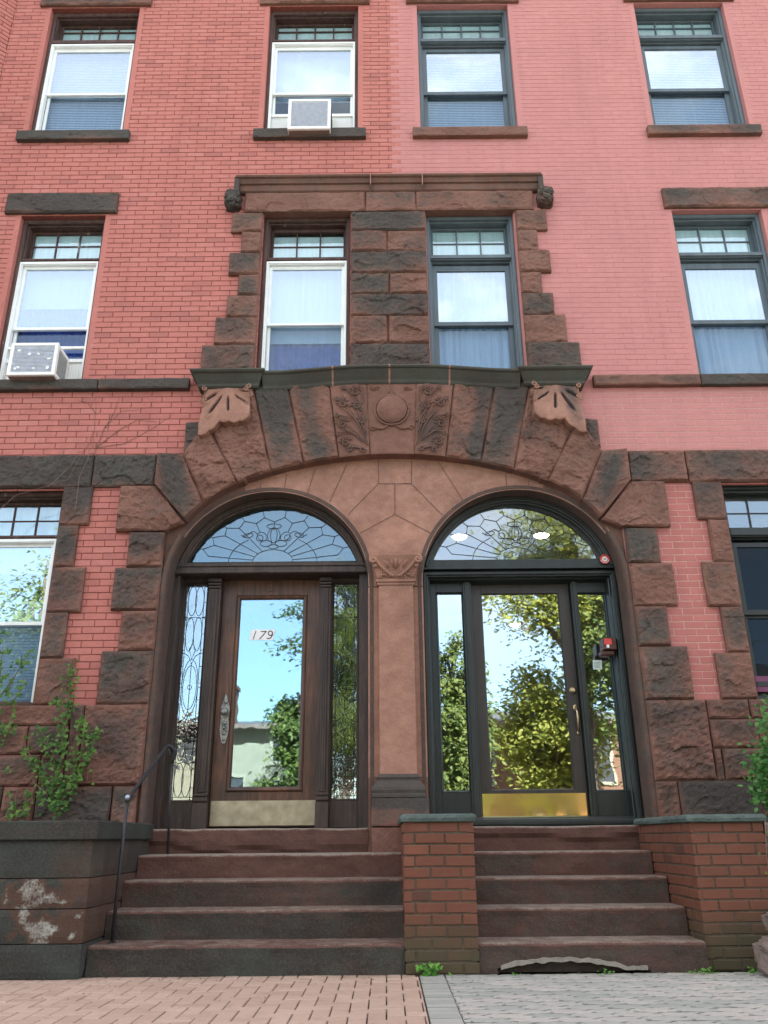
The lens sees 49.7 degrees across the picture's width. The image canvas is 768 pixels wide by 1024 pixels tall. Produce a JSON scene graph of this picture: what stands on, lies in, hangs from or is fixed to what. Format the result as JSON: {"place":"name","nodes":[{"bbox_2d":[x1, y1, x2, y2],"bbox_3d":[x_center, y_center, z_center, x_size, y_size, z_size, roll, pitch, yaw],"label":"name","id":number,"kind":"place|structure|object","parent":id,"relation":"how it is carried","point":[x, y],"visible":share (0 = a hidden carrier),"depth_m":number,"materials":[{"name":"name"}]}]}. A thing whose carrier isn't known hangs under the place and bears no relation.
{"place":"outdoors","nodes":[
{"label":"outdoors","id":0,"kind":"place"},
{"bbox_2d":[0,975,428,1023],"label":"red brick pavement","id":1,"kind":"structure","parent":0,"point":[330,999],"depth_m":4.79,"materials":[{"name":"red brick"}]},
{"bbox_2d":[0,820,153,979],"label":"stone cheek block","id":2,"kind":"structure","parent":1,"relation":"on","point":[57,896],"depth_m":5.79,"materials":[{"name":"grey stone"}]},
{"bbox_2d":[0,630,103,820],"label":"shrub","id":3,"kind":"object","parent":2,"relation":"on","point":[57,802],"visible":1,"depth_m":7.39,"materials":[{"name":"green plant"}]},
{"bbox_2d":[81,971,759,1023],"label":"sidewalk base","id":4,"kind":"object","parent":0,"point":[534,973],"depth_m":5.85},
{"bbox_2d":[0,0,400,840],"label":"brick rowhouse","id":5,"kind":"structure","parent":4,"relation":"on","point":[136,136],"depth_m":9.55,"materials":[{"name":"brick"}]},
{"bbox_2d":[0,492,62,705],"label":"window","id":6,"kind":"structure","parent":5,"relation":"in","point":[29,522],"depth_m":8.49,"materials":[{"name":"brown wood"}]},
{"bbox_2d":[6,343,68,380],"bbox_3d":[-3.739,-1.566,8.996,0.510,0.404,0.351,-1,-21,0],"label":"air conditioner","id":7,"kind":"object","parent":5,"relation":"on","point":[37,361],"visible":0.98,"depth_m":8.85,"materials":[{"name":"white plastic"}]},
{"bbox_2d":[0,193,119,378],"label":"window","id":8,"kind":"structure","parent":5,"relation":"in","point":[56,271],"depth_m":9.72,"materials":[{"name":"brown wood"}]},
{"bbox_2d":[15,0,152,142],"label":"window","id":9,"kind":"structure","parent":5,"relation":"in","point":[73,36],"depth_m":10.91,"materials":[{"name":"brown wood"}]},
{"bbox_2d":[0,399,172,511],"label":"dry vine","id":10,"kind":"object","parent":5,"relation":"attached to","point":[89,450],"visible":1,"depth_m":8.65,"materials":[{"name":"brown plant"}]},
{"bbox_2d":[208,580,319,826],"bbox_3d":[-1.144,1.804,8.136,1.004,2.395,0.145,-1,-21,0],"label":"door","id":11,"kind":"structure","parent":5,"relation":"in","point":[287,806],"depth_m":8.06,"materials":[{"name":"brown wood"}]},
{"bbox_2d":[257,218,350,369],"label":"window","id":12,"kind":"structure","parent":5,"relation":"in","point":[304,321],"depth_m":9.62,"materials":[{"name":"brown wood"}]},
{"bbox_2d":[287,99,331,134],"bbox_3d":[-0.909,-4.795,10.297,0.522,0.487,0.360,-1,-21,0],"label":"air conditioner","id":13,"kind":"object","parent":5,"relation":"attached to","point":[310,116],"visible":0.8,"depth_m":10.12,"materials":[{"name":"white plastic"}]},
{"bbox_2d":[253,0,369,140],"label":"window","id":14,"kind":"structure","parent":5,"relation":"in","point":[312,54],"depth_m":10.94,"materials":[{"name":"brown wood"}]},
{"bbox_2d":[115,172,670,853],"bbox_3d":[0.086,-0.442,8.627,5.535,7.465,0.670,-1,-21,0],"label":"stone portal","id":15,"kind":"object","parent":5,"relation":"attached to","point":[399,496],"visible":1,"depth_m":8.57,"materials":[{"name":"brown stone"}]},
{"bbox_2d":[84,828,404,977],"bbox_3d":[-0.977,3.057,6.700,2.244,0.958,1.910,-1,-21,0],"label":"stone stoop","id":16,"kind":"object","parent":4,"relation":"on","point":[262,902],"visible":0.97,"depth_m":6.19,"materials":[{"name":"brown stone"}]},
{"bbox_2d":[108,744,176,943],"bbox_3d":[-1.913,2.566,6.649,0.089,1.471,1.146,-2,-22,3],"label":"iron handrail","id":17,"kind":"object","parent":16,"relation":"on","point":[147,772],"visible":0.98,"depth_m":6.26,"materials":[{"name":"black metal"}]},
{"bbox_2d":[397,813,479,974],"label":"brick pier","id":18,"kind":"structure","parent":4,"relation":"on","point":[438,889],"depth_m":5.81,"materials":[{"name":"red brick"}]},
{"bbox_2d":[390,0,767,871],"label":"brick rowhouse","id":19,"kind":"structure","parent":4,"relation":"on","point":[634,132],"depth_m":9.63,"materials":[{"name":"brick"}]},
{"bbox_2d":[451,532,467,539],"bbox_3d":[0.941,0.305,10.339,0.220,0.045,0.220,-1,-21,0],"label":"ceiling lamp","id":20,"kind":"object","parent":19,"relation":"attached to","point":[461,537],"visible":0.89,"depth_m":10.29,"materials":[{"name":"white paint"}]},
{"bbox_2d":[406,0,527,139],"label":"window","id":21,"kind":"structure","parent":19,"relation":"in","point":[456,34],"depth_m":10.91,"materials":[{"name":"glass"}]},
{"bbox_2d":[426,216,523,367],"bbox_3d":[1.014,-2.382,9.528,1.030,2.320,0.250,-1,-21,0],"label":"window","id":22,"kind":"structure","parent":19,"relation":"in","point":[473,297],"depth_m":9.64,"materials":[{"name":"glass"}]},
{"bbox_2d":[509,621,520,625],"bbox_3d":[2.307,1.974,14.605,0.220,0.045,0.220,-1,-21,0],"label":"ceiling lamp","id":23,"kind":"object","parent":19,"relation":"attached to","point":[515,623],"visible":1,"depth_m":14.54,"materials":[{"name":"white paint"}]},
{"bbox_2d":[471,584,588,815],"bbox_3d":[1.404,1.804,8.145,1.009,2.340,0.112,-1,-21,0],"label":"door","id":24,"kind":"structure","parent":19,"relation":"in","point":[494,802],"depth_m":8.02,"materials":[{"name":"black glass"}]},
{"bbox_2d":[533,530,549,538],"bbox_3d":[1.958,0.289,10.319,0.220,0.045,0.220,-1,-21,0],"label":"ceiling lamp","id":25,"kind":"object","parent":19,"relation":"attached to","point":[535,535],"visible":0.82,"depth_m":10.27,"materials":[{"name":"white paint"}]},
{"bbox_2d":[593,660,601,668],"bbox_3d":[2.118,1.516,8.235,0.092,0.093,0.004,-1,-21,0],"label":"notice sticker","id":26,"kind":"object","parent":19,"relation":"attached to","point":[597,664],"visible":1,"depth_m":8.23,"materials":[{"name":"white paper"}]},
{"bbox_2d":[600,554,609,563],"bbox_3d":[2.232,0.475,8.391,0.096,0.096,0.007,-1,-21,0],"label":"security sticker","id":27,"kind":"object","parent":19,"relation":"attached to","point":[604,559],"visible":1,"depth_m":8.39,"materials":[{"name":"red plastic"}]},
{"bbox_2d":[599,637,616,656],"bbox_3d":[2.196,1.332,8.160,0.152,0.170,0.165,-1,-21,0],"label":"alarm box","id":28,"kind":"object","parent":19,"relation":"attached to","point":[608,647],"visible":1,"depth_m":8.11,"materials":[{"name":"red metal"}]},
{"bbox_2d":[623,0,762,137],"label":"window","id":29,"kind":"structure","parent":19,"relation":"in","point":[685,32],"depth_m":10.91,"materials":[{"name":"glass"}]},
{"bbox_2d":[661,186,767,374],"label":"window","id":30,"kind":"structure","parent":19,"relation":"in","point":[723,257],"depth_m":9.68,"materials":[{"name":"glass"}]},
{"bbox_2d":[722,486,767,698],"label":"window","id":31,"kind":"structure","parent":19,"relation":"in","point":[749,543],"depth_m":8.32,"materials":[{"name":"black glass"}]},
{"bbox_2d":[472,825,709,973],"bbox_3d":[1.385,3.036,6.697,1.962,0.958,1.916,-1,-21,0],"label":"stone stoop","id":32,"kind":"object","parent":4,"relation":"on","point":[592,898],"visible":0.91,"depth_m":6.22,"materials":[{"name":"brown stone"}]},
{"bbox_2d":[634,814,767,970],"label":"brick cheek wall","id":33,"kind":"structure","parent":4,"relation":"on","point":[713,868],"depth_m":5.95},
{"bbox_2d":[762,822,767,856],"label":"stone retaining wall","id":34,"kind":"structure","parent":4,"relation":"on","point":[763,824],"depth_m":6.05,"materials":[{"name":"brown stone"}]},
{"bbox_2d":[737,694,767,817],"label":"leafy shrub","id":35,"kind":"object","parent":34,"relation":"on","point":[761,758],"visible":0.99,"depth_m":6.65,"materials":[{"name":"green plant"}]},
{"bbox_2d":[419,972,767,1023],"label":"grey paver pavement","id":36,"kind":"structure","parent":0,"point":[661,998],"depth_m":4.75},
{"bbox_2d":[415,961,451,976],"bbox_3d":[0.337,3.086,5.595,0.254,0.098,0.095,-1,-21,0],"label":"weed","id":37,"kind":"object","parent":36,"relation":"on","point":[436,968],"visible":1,"depth_m":5.59,"materials":[{"name":"green plant"}]},
{"bbox_2d":[699,967,719,973],"bbox_3d":[2.187,3.081,5.578,0.145,0.043,0.051,-1,-21,0],"label":"weed","id":38,"kind":"object","parent":36,"relation":"on","point":[703,969],"visible":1,"depth_m":5.58,"materials":[{"name":"green plant"}]},
{"bbox_2d":[747,966,758,972],"bbox_3d":[2.481,3.075,5.572,0.055,0.044,0.077,8,-23,-21],"label":"weed","id":39,"kind":"object","parent":36,"relation":"on","point":[752,970],"visible":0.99,"depth_m":5.58,"materials":[{"name":"green plant"}]},
{"bbox_2d":[752,936,767,974],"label":"rock","id":40,"kind":"object","parent":36,"relation":"on","point":[760,948],"visible":1,"depth_m":5.47,"materials":[{"name":"stone"}]},
{"bbox_2d":[758,821,767,873],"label":"ivy vine","id":41,"kind":"object","parent":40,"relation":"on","point":[759,853],"visible":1,"depth_m":5.87,"materials":[{"name":"green plant"}]},
{"bbox_2d":[761,912,767,930],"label":"rock","id":42,"kind":"object","parent":40,"relation":"on","point":[764,920],"visible":1,"depth_m":5.64,"materials":[{"name":"stone"}]}
]}

